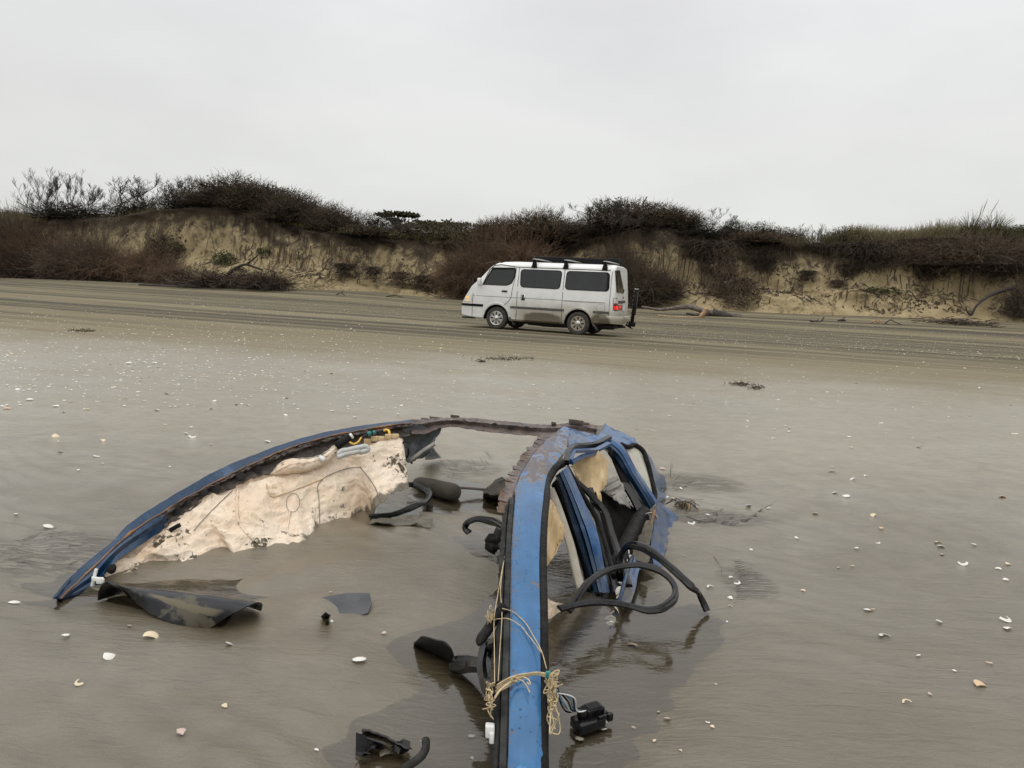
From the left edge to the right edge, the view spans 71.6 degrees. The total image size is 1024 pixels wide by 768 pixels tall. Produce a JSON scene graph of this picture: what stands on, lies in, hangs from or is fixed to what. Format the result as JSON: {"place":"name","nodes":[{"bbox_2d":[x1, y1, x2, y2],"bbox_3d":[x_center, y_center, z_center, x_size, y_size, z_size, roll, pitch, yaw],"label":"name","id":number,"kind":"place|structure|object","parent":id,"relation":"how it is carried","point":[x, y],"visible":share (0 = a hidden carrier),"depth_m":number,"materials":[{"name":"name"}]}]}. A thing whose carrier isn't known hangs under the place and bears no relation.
{"place":"outdoors","nodes":[
{"label":"outdoors","id":0,"kind":"place"},
{"bbox_2d":[0,278,1023,767],"bbox_3d":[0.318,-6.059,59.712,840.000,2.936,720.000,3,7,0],"label":"beach","id":1,"kind":"structure","parent":0,"point":[778,668],"depth_m":3.07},
{"bbox_2d":[0,195,48,277],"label":"bare brush","id":2,"kind":"object","parent":1,"relation":"on","point":[3,221],"visible":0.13,"depth_m":52.62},
{"bbox_2d":[0,205,84,278],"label":"bare brush","id":3,"kind":"object","parent":1,"relation":"on","point":[13,257],"visible":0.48,"depth_m":51.35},
{"bbox_2d":[4,224,121,280],"bbox_3d":[-32.002,-9.388,51.622,9.207,4.669,7.144,2,7,-4],"label":"bare brush","id":4,"kind":"object","parent":1,"relation":"on","point":[45,268],"visible":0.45,"depth_m":50.47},
{"bbox_2d":[44,218,133,280],"bbox_3d":[-29.779,-9.378,51.090,7.221,5.142,7.211,5,8,18],"label":"bare brush","id":5,"kind":"object","parent":1,"relation":"on","point":[82,257],"visible":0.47,"depth_m":49.85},
{"bbox_2d":[103,653,115,659],"bbox_3d":[-1.099,0.742,1.933,0.030,0.007,0.022,17,32,-15],"label":"shell","id":6,"kind":"object","parent":1,"relation":"on","point":[108,656],"visible":1,"depth_m":1.93},
{"bbox_2d":[54,240,179,281],"bbox_3d":[-27.794,-8.537,50.449,6.595,3.687,7.292,9,9,39],"label":"bare brush","id":7,"kind":"object","parent":1,"relation":"on","point":[102,270],"visible":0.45,"depth_m":49.29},
{"bbox_2d":[96,236,189,282],"bbox_3d":[-25.650,-8.560,49.759,7.439,3.806,5.265,4,7,6],"label":"bare brush","id":8,"kind":"object","parent":1,"relation":"on","point":[134,267],"visible":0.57,"depth_m":49.04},
{"bbox_2d":[142,631,158,638],"bbox_3d":[-1.048,0.728,2.064,0.042,0.010,0.031,18,6,-17],"label":"shell","id":9,"kind":"object","parent":1,"relation":"on","point":[154,634],"visible":1,"depth_m":2.06},
{"bbox_2d":[132,254,201,284],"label":"bare brush","id":10,"kind":"object","parent":1,"relation":"on","point":[157,276],"visible":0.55,"depth_m":47.24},
{"bbox_2d":[138,284,203,287],"bbox_3d":[-21.396,-6.169,44.550,4.362,0.290,0.282,4,7,6],"label":"driftwood log","id":11,"kind":"object","parent":1,"relation":"on","point":[167,286],"visible":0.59,"depth_m":44.47,"materials":[{"name":"brown wood"}]},
{"bbox_2d":[97,581,262,627],"bbox_3d":[-1.056,0.686,2.288,0.570,0.082,0.211,6,8,20],"label":"curled plastic sheet","id":12,"kind":"object","parent":1,"relation":"on","point":[193,609],"visible":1,"depth_m":2.20,"materials":[{"name":"black plastic"}]},
{"bbox_2d":[143,260,262,288],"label":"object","id":13,"kind":"object","parent":1,"relation":"on","point":[209,280],"visible":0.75,"depth_m":43.96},
{"bbox_2d":[201,254,274,285],"bbox_3d":[-17.407,-7.208,45.068,5.579,2.185,0.758,3,7,0],"label":"fallen tree","id":14,"kind":"object","parent":1,"relation":"on","point":[239,266],"visible":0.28,"depth_m":45.04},
{"bbox_2d":[216,262,315,291],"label":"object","id":15,"kind":"object","parent":1,"relation":"on","point":[259,281],"visible":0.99,"depth_m":43.28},
{"bbox_2d":[321,593,371,614],"bbox_3d":[-0.558,0.735,2.347,0.188,0.050,0.143,3,7,0],"label":"sunken plastic sheet","id":16,"kind":"object","parent":1,"relation":"on","point":[356,603],"visible":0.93,"depth_m":2.37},
{"bbox_2d":[53,415,709,767],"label":"car wreck","id":17,"kind":"object","parent":1,"relation":"on","point":[299,490],"visible":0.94,"depth_m":2.78,"materials":[{"name":"blue paint"}]},
{"bbox_2d":[485,556,546,683],"bbox_3d":[-0.023,0.573,1.848,0.122,0.130,0.529,2,7,-10],"label":"string","id":18,"kind":"object","parent":17,"relation":"hanging from","point":[491,617],"visible":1,"depth_m":1.75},
{"bbox_2d":[482,669,562,734],"bbox_3d":[0.023,0.692,1.552,0.172,0.097,0.141,3,7,0],"label":"twine","id":19,"kind":"object","parent":17,"relation":"attached to","point":[552,686],"visible":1,"depth_m":1.57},
{"bbox_2d":[379,749,392,756],"bbox_3d":[-0.294,0.856,1.652,0.032,0.008,0.023,6,1,-29],"label":"shell","id":20,"kind":"object","parent":1,"relation":"on","point":[384,752],"visible":0.98,"depth_m":1.65},
{"bbox_2d":[9,452,772,602],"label":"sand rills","id":21,"kind":"structure","parent":1,"relation":"on","point":[746,520],"depth_m":3.43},
{"bbox_2d":[369,516,432,527],"bbox_3d":[-0.493,0.612,3.166,0.272,0.030,0.092,3,7,0],"label":"muddy cloth scrap","id":22,"kind":"object","parent":1,"relation":"on","point":[420,521],"visible":1,"depth_m":3.16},
{"bbox_2d":[413,477,460,500],"bbox_3d":[-0.401,0.552,3.751,0.326,0.113,0.096,10,10,42],"label":"headrest","id":23,"kind":"object","parent":1,"relation":"on","point":[446,490],"visible":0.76,"depth_m":3.67,"materials":[{"name":"fabric"}]},
{"bbox_2d":[416,215,524,299],"bbox_3d":[-1.918,-7.354,43.571,6.212,6.296,6.870,8,9,35],"label":"bare brush","id":24,"kind":"object","parent":1,"relation":"on","point":[471,272],"visible":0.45,"depth_m":42.80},
{"bbox_2d":[462,354,533,360],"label":"dried weed","id":25,"kind":"object","parent":1,"relation":"on","point":[506,357],"visible":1,"depth_m":11.40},
{"bbox_2d":[0,296,1023,409],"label":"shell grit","id":26,"kind":"object","parent":1,"relation":"on","point":[347,362],"visible":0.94,"depth_m":9.52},
{"bbox_2d":[461,256,638,334],"bbox_3d":[1.145,-2.650,20.838,5.213,2.225,2.070,6,8,22],"label":"van","id":27,"kind":"object","parent":1,"relation":"on","point":[580,296],"visible":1,"depth_m":20.08,"materials":[{"name":"paint"}]},
{"bbox_2d":[593,238,696,306],"bbox_3d":[7.261,-6.290,41.184,6.332,4.364,6.324,3,7,-2],"label":"bare brush","id":28,"kind":"object","parent":1,"relation":"on","point":[636,278],"visible":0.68,"depth_m":40.13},
{"bbox_2d":[665,498,699,510],"bbox_3d":[0.887,0.617,3.663,0.168,0.050,0.175,7,8,27],"label":"seaweed tangle","id":29,"kind":"object","parent":1,"relation":"on","point":[680,503],"visible":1,"depth_m":3.66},
{"bbox_2d":[658,307,707,316],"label":"broken branch","id":30,"kind":"object","parent":1,"relation":"on","point":[704,311],"visible":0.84,"depth_m":35.14,"materials":[{"name":"brown wood"}]},
{"bbox_2d":[641,304,740,316],"bbox_3d":[9.031,-3.665,35.846,4.916,0.760,0.947,4,7,7],"label":"driftwood log","id":31,"kind":"object","parent":1,"relation":"on","point":[716,312],"visible":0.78,"depth_m":35.67,"materials":[{"name":"brown wood"}]},
{"bbox_2d":[908,316,1005,327],"bbox_3d":[21.071,-2.984,33.798,4.018,0.502,1.618,5,8,17],"label":"stick pile","id":32,"kind":"object","parent":1,"relation":"on","point":[959,321],"visible":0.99,"depth_m":33.49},
{"bbox_2d":[0,207,1023,322],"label":"terrain","id":33,"kind":"structure","parent":0,"point":[219,223],"depth_m":44.25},
{"bbox_2d":[12,168,79,218],"bbox_3d":[-36.379,-14.842,55.607,5.049,4.425,3.743,3,7,0],"label":"bare tree","id":34,"kind":"object","parent":33,"relation":"on","point":[55,184],"visible":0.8,"depth_m":55.58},
{"bbox_2d":[6,197,114,218],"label":"scrub","id":35,"kind":"object","parent":33,"relation":"on","point":[53,212],"visible":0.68,"depth_m":54.87,"materials":[{"name":"brown plant"}]},
{"bbox_2d":[51,169,123,217],"bbox_3d":[-33.927,-14.931,56.679,5.328,4.095,2.585,-4,10,-45],"label":"bare tree","id":36,"kind":"object","parent":33,"relation":"on","point":[93,197],"visible":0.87,"depth_m":56.37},
{"bbox_2d":[102,194,163,215],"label":"scrub","id":37,"kind":"object","parent":33,"relation":"on","point":[126,208],"visible":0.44,"depth_m":54.56,"materials":[{"name":"brown plant"}]},
{"bbox_2d":[105,176,174,206],"bbox_3d":[-30.974,-14.977,57.855,4.758,3.752,5.004,6,8,24],"label":"bare tree","id":38,"kind":"object","parent":33,"relation":"on","point":[131,193],"visible":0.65,"depth_m":58.45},
{"bbox_2d":[124,173,160,209],"bbox_3d":[-27.904,-14.457,53.869,2.623,3.295,1.746,-1,8,-28],"label":"bare tree","id":39,"kind":"object","parent":33,"relation":"on","point":[140,188],"visible":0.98,"depth_m":53.86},
{"bbox_2d":[138,224,185,262],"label":"broom bush","id":40,"kind":"object","parent":33,"relation":"on","point":[164,240],"visible":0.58,"depth_m":50.60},
{"bbox_2d":[151,189,192,208],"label":"scrub","id":41,"kind":"object","parent":33,"relation":"on","point":[173,203],"visible":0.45,"depth_m":52.59,"materials":[{"name":"brown plant"}]},
{"bbox_2d":[158,176,197,208],"bbox_3d":[-25.480,-14.502,54.337,3.100,2.778,5.657,0,8,-22],"label":"bare tree","id":42,"kind":"object","parent":33,"relation":"on","point":[171,188],"visible":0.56,"depth_m":53.19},
{"bbox_2d":[174,175,216,197],"bbox_3d":[-24.015,-14.576,54.234,3.186,2.862,2.830,1,7,-13],"label":"bare tree","id":43,"kind":"object","parent":33,"relation":"on","point":[178,187],"visible":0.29,"depth_m":53.52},
{"bbox_2d":[175,190,235,207],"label":"shrub","id":44,"kind":"object","parent":33,"relation":"on","point":[197,203],"visible":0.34,"depth_m":51.36,"materials":[{"name":"brown plant"}]},
{"bbox_2d":[167,167,278,208],"bbox_3d":[-20.485,-14.250,52.541,9.205,3.323,7.158,3,7,0],"label":"shrub","id":45,"kind":"object","parent":33,"relation":"on","point":[208,188],"visible":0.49,"depth_m":51.10,"materials":[{"name":"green plant"}]},
{"bbox_2d":[211,249,235,264],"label":"creeping plant","id":46,"kind":"object","parent":33,"relation":"on","point":[223,258],"visible":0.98,"depth_m":49.67,"materials":[{"name":"green plant"}]},
{"bbox_2d":[208,179,319,213],"bbox_3d":[-17.814,-13.580,52.675,9.122,3.193,6.934,-1,8,-28],"label":"shrub","id":47,"kind":"object","parent":33,"relation":"on","point":[248,206],"visible":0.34,"depth_m":50.97,"materials":[{"name":"brown plant"}]},
{"bbox_2d":[244,189,346,225],"bbox_3d":[-15.606,-12.756,51.621,6.085,2.953,8.587,9,9,38],"label":"shrub","id":48,"kind":"object","parent":33,"relation":"on","point":[288,213],"visible":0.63,"depth_m":50.17,"materials":[{"name":"brown plant"}]},
{"bbox_2d":[296,200,368,232],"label":"shrub","id":49,"kind":"object","parent":33,"relation":"on","point":[326,221],"visible":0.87,"depth_m":49.31,"materials":[{"name":"brown plant"}]},
{"bbox_2d":[320,261,367,277],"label":"dead grass clump","id":50,"kind":"object","parent":33,"relation":"on","point":[342,267],"visible":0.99,"depth_m":46.58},
{"bbox_2d":[329,224,401,238],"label":"shrub","id":51,"kind":"object","parent":33,"relation":"on","point":[356,231],"visible":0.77,"depth_m":47.78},
{"bbox_2d":[341,209,400,235],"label":"shrub","id":52,"kind":"object","parent":33,"relation":"on","point":[372,222],"visible":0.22,"depth_m":50.59,"materials":[{"name":"brown plant"}]},
{"bbox_2d":[356,264,389,285],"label":"dead grass clump","id":53,"kind":"object","parent":33,"relation":"on","point":[374,270],"visible":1,"depth_m":45.66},
{"bbox_2d":[366,236,389,247],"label":"hanging grass","id":54,"kind":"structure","parent":33,"relation":"on","point":[377,239],"depth_m":47.87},
{"bbox_2d":[372,267,419,288],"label":"dead grass clump","id":55,"kind":"object","parent":33,"relation":"on","point":[401,275],"visible":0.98,"depth_m":45.16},
{"bbox_2d":[374,209,422,227],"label":"flat topped tree","id":56,"kind":"object","parent":33,"relation":"on","point":[405,215],"visible":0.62,"depth_m":62.29,"materials":[{"name":"green plant"}]},
{"bbox_2d":[378,217,420,237],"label":"shrub","id":57,"kind":"object","parent":33,"relation":"on","point":[392,224],"visible":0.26,"depth_m":48.87,"materials":[{"name":"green plant"}]},
{"bbox_2d":[383,221,452,241],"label":"shrub","id":58,"kind":"object","parent":33,"relation":"on","point":[429,228],"visible":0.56,"depth_m":47.80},
{"bbox_2d":[405,272,445,290],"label":"dead grass clump","id":59,"kind":"object","parent":33,"relation":"on","point":[420,280],"visible":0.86,"depth_m":44.90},
{"bbox_2d":[401,218,471,230],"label":"bush","id":60,"kind":"object","parent":33,"relation":"on","point":[434,222],"visible":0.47,"depth_m":59.74,"materials":[{"name":"green plant"}]},
{"bbox_2d":[414,244,485,292],"bbox_3d":[-3.446,-7.238,44.447,6.648,3.445,4.706,7,8,31],"label":"bare brush","id":61,"kind":"object","parent":33,"relation":"on","point":[448,285],"visible":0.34,"depth_m":43.95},
{"bbox_2d":[437,240,468,250],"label":"hanging grass","id":62,"kind":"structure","parent":33,"relation":"on","point":[461,244],"depth_m":46.48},
{"bbox_2d":[434,219,483,240],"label":"shrub","id":63,"kind":"object","parent":33,"relation":"on","point":[461,229],"visible":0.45,"depth_m":47.31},
{"bbox_2d":[464,212,512,240],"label":"shrub","id":64,"kind":"object","parent":33,"relation":"on","point":[495,222],"visible":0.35,"depth_m":46.64,"materials":[{"name":"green plant"}]},
{"bbox_2d":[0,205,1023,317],"bbox_3d":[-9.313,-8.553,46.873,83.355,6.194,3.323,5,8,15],"label":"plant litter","id":65,"kind":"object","parent":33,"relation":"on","point":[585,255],"visible":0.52,"depth_m":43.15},
{"bbox_2d":[0,203,1023,243],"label":"grass","id":66,"kind":"structure","parent":33,"relation":"on","point":[941,229],"depth_m":40.72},
{"bbox_2d":[467,215,566,272],"bbox_3d":[0.816,-8.158,44.034,8.575,4.892,6.069,-1,8,-31],"label":"bare brush","id":67,"kind":"object","parent":33,"relation":"on","point":[525,252],"visible":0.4,"depth_m":42.97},
{"bbox_2d":[486,202,578,243],"bbox_3d":[1.875,-10.299,46.075,6.230,2.942,8.011,7,8,27],"label":"shrub","id":68,"kind":"object","parent":33,"relation":"on","point":[541,221],"visible":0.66,"depth_m":44.44,"materials":[{"name":"brown plant"}]},
{"bbox_2d":[551,244,580,251],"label":"hanging grass","id":69,"kind":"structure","parent":33,"relation":"on","point":[565,246],"depth_m":44.58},
{"bbox_2d":[535,214,600,245],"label":"shrub","id":70,"kind":"object","parent":33,"relation":"on","point":[572,231],"visible":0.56,"depth_m":44.59,"materials":[{"name":"brown plant"}]},
{"bbox_2d":[574,238,591,248],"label":"hanging grass","id":71,"kind":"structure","parent":33,"relation":"on","point":[582,242],"depth_m":44.25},
{"bbox_2d":[578,226,627,236],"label":"shrub","id":72,"kind":"object","parent":33,"relation":"on","point":[598,231],"visible":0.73,"depth_m":43.69,"materials":[{"name":"brown plant"}]},
{"bbox_2d":[568,198,646,237],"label":"bush","id":73,"kind":"object","parent":33,"relation":"on","point":[599,211],"visible":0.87,"depth_m":42.22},
{"bbox_2d":[590,228,651,271],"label":"bare brush","id":74,"kind":"object","parent":33,"relation":"on","point":[617,254],"visible":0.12,"depth_m":41.70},
{"bbox_2d":[576,194,690,231],"bbox_3d":[8.163,-10.589,44.819,8.860,2.750,6.735,2,7,-11],"label":"shrub","id":75,"kind":"object","parent":33,"relation":"on","point":[636,211],"visible":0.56,"depth_m":43.59,"materials":[{"name":"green plant"}]},
{"bbox_2d":[642,264,692,301],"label":"bare brush","id":76,"kind":"object","parent":33,"relation":"on","point":[676,294],"visible":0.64,"depth_m":40.01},
{"bbox_2d":[644,202,719,230],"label":"shrub","id":77,"kind":"object","parent":33,"relation":"on","point":[689,221],"visible":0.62,"depth_m":42.83,"materials":[{"name":"brown plant"}]},
{"bbox_2d":[668,224,740,238],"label":"shrub","id":78,"kind":"object","parent":33,"relation":"on","point":[703,231],"visible":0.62,"depth_m":42.18,"materials":[{"name":"brown plant"}]},
{"bbox_2d":[672,238,736,260],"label":"dead grass clump","id":79,"kind":"object","parent":33,"relation":"on","point":[686,245],"visible":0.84,"depth_m":41.62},
{"bbox_2d":[674,230,755,289],"bbox_3d":[11.603,-7.352,41.395,4.776,3.710,2.886,7,8,28],"label":"dead grass clump","id":80,"kind":"object","parent":33,"relation":"on","point":[724,250],"visible":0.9,"depth_m":41.13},
{"bbox_2d":[690,207,741,231],"bbox_3d":[12.512,-9.742,43.441,3.825,2.125,2.202,2,7,-11],"label":"bare tree","id":81,"kind":"object","parent":33,"relation":"on","point":[731,220],"visible":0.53,"depth_m":43.15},
{"bbox_2d":[695,250,754,296],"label":"dead grass clump","id":82,"kind":"object","parent":33,"relation":"on","point":[725,270],"visible":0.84,"depth_m":40.68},
{"bbox_2d":[710,216,750,239],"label":"shrub","id":83,"kind":"object","parent":33,"relation":"on","point":[738,228],"visible":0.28,"depth_m":43.50,"materials":[{"name":"brown plant"}]},
{"bbox_2d":[705,267,768,310],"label":"dead grass clump","id":84,"kind":"object","parent":33,"relation":"on","point":[744,284],"visible":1,"depth_m":39.49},
{"bbox_2d":[713,228,793,244],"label":"shrub","id":85,"kind":"object","parent":33,"relation":"on","point":[762,238],"visible":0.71,"depth_m":41.00,"materials":[{"name":"brown plant"}]},
{"bbox_2d":[743,218,782,236],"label":"shrub","id":86,"kind":"object","parent":33,"relation":"on","point":[762,228],"visible":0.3,"depth_m":42.86,"materials":[{"name":"brown plant"}]},
{"bbox_2d":[743,243,790,278],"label":"dead grass clump","id":87,"kind":"object","parent":33,"relation":"on","point":[768,257],"visible":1,"depth_m":40.63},
{"bbox_2d":[758,226,815,243],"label":"shrub","id":88,"kind":"object","parent":33,"relation":"on","point":[792,231],"visible":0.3,"depth_m":42.03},
{"bbox_2d":[786,267,822,282],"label":"dead grass clump","id":89,"kind":"object","parent":33,"relation":"on","point":[808,275],"visible":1,"depth_m":40.07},
{"bbox_2d":[795,241,834,252],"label":"hanging grass","id":90,"kind":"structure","parent":33,"relation":"on","point":[817,245],"depth_m":40.61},
{"bbox_2d":[810,224,832,241],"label":"bare tree","id":91,"kind":"object","parent":33,"relation":"on","point":[819,231],"visible":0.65,"depth_m":42.02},
{"bbox_2d":[819,241,839,256],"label":"hanging grass","id":92,"kind":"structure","parent":33,"relation":"on","point":[828,248],"depth_m":40.48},
{"bbox_2d":[821,279,850,286],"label":"dead grass clump","id":93,"kind":"object","parent":33,"relation":"on","point":[838,282],"visible":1,"depth_m":39.78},
{"bbox_2d":[831,261,864,278],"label":"dead grass clump","id":94,"kind":"object","parent":33,"relation":"on","point":[845,270],"visible":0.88,"depth_m":39.90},
{"bbox_2d":[822,225,875,241],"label":"shrub","id":95,"kind":"object","parent":33,"relation":"on","point":[840,231],"visible":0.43,"depth_m":41.05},
{"bbox_2d":[826,231,901,281],"bbox_3d":[19.387,-7.083,39.509,4.342,2.915,2.624,5,7,14],"label":"dead grass clump","id":96,"kind":"object","parent":33,"relation":"on","point":[865,250],"visible":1,"depth_m":39.43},
{"bbox_2d":[864,286,907,292],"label":"creeping plant","id":97,"kind":"object","parent":33,"relation":"on","point":[887,289],"visible":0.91,"depth_m":38.73,"materials":[{"name":"green plant"}]},
{"bbox_2d":[868,235,903,253],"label":"hanging grass","id":98,"kind":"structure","parent":33,"relation":"on","point":[883,241],"depth_m":39.62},
{"bbox_2d":[870,235,924,272],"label":"dead grass clump","id":99,"kind":"object","parent":33,"relation":"on","point":[893,254],"visible":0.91,"depth_m":39.13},
{"bbox_2d":[899,234,936,250],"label":"hanging grass","id":100,"kind":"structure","parent":33,"relation":"on","point":[923,243],"depth_m":39.13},
{"bbox_2d":[891,253,970,282],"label":"dead grass clump","id":101,"kind":"object","parent":33,"relation":"on","point":[925,271],"visible":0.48,"depth_m":38.88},
{"bbox_2d":[887,229,975,266],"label":"bare brush","id":102,"kind":"object","parent":33,"relation":"on","point":[919,258],"visible":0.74,"depth_m":38.28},
{"bbox_2d":[901,230,1011,285],"bbox_3d":[23.821,-6.738,37.991,5.716,2.970,3.454,6,8,25],"label":"dead grass clump","id":103,"kind":"object","parent":33,"relation":"on","point":[961,268],"visible":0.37,"depth_m":37.86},
{"bbox_2d":[921,225,1023,266],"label":"bare brush","id":104,"kind":"object","parent":33,"relation":"on","point":[966,244],"visible":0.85,"depth_m":36.92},
{"bbox_2d":[931,233,1023,287],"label":"dead grass clump","id":105,"kind":"object","parent":33,"relation":"on","point":[991,273],"visible":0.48,"depth_m":37.13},
{"bbox_2d":[950,199,1015,236],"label":"plumed tussock","id":106,"kind":"object","parent":33,"relation":"on","point":[980,224],"visible":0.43,"depth_m":39.12,"materials":[{"name":"brown plant"}]},
{"bbox_2d":[965,286,1015,315],"bbox_3d":[24.406,-4.251,36.277,2.437,1.664,0.255,3,7,0],"label":"leaning trunk","id":107,"kind":"object","parent":33,"relation":"on","point":[990,295],"visible":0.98,"depth_m":36.19,"materials":[{"name":"brown wood"}]},
{"bbox_2d":[980,232,1023,273],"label":"bare brush","id":108,"kind":"object","parent":33,"relation":"on","point":[1018,270],"visible":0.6,"depth_m":36.56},
{"bbox_2d":[984,223,1023,237],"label":"shrub","id":109,"kind":"object","parent":33,"relation":"on","point":[1006,229],"visible":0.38,"depth_m":38.68,"materials":[{"name":"green plant"}]},
{"bbox_2d":[991,265,1023,320],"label":"bare brush","id":110,"kind":"object","parent":33,"relation":"on","point":[1014,304],"visible":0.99,"depth_m":35.82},
{"bbox_2d":[0,0,1023,240],"label":"sky","id":111,"kind":"structure","parent":0,"point":[782,113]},
{"label":"water","id":112,"kind":"structure","parent":0,"visible":0},
{"bbox_2d":[356,729,411,756],"bbox_3d":[-0.297,0.829,1.652,0.134,0.053,0.103,3,7,0],"label":"broken plastic tray","id":113,"kind":"object","parent":112,"relation":"on","point":[366,744],"visible":1,"depth_m":1.64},
{"bbox_2d":[400,737,429,767],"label":"burnt hose","id":114,"kind":"object","parent":112,"relation":"on","point":[417,759],"visible":1,"depth_m":1.58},
{"bbox_2d":[483,477,514,500],"bbox_3d":[-0.067,0.562,3.723,0.175,0.125,0.348,3,7,0],"label":"sunken seat part","id":115,"kind":"object","parent":112,"relation":"in","point":[494,489],"visible":0.6,"depth_m":3.65,"materials":[{"name":"plastic"}]},
{"bbox_2d":[556,687,612,734],"bbox_3d":[0.168,0.784,1.753,0.186,0.145,0.052,-1,8,-31],"label":"wiring plug","id":116,"kind":"object","parent":112,"relation":"on","point":[595,715],"visible":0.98,"depth_m":1.76,"materials":[{"name":"black plastic"}]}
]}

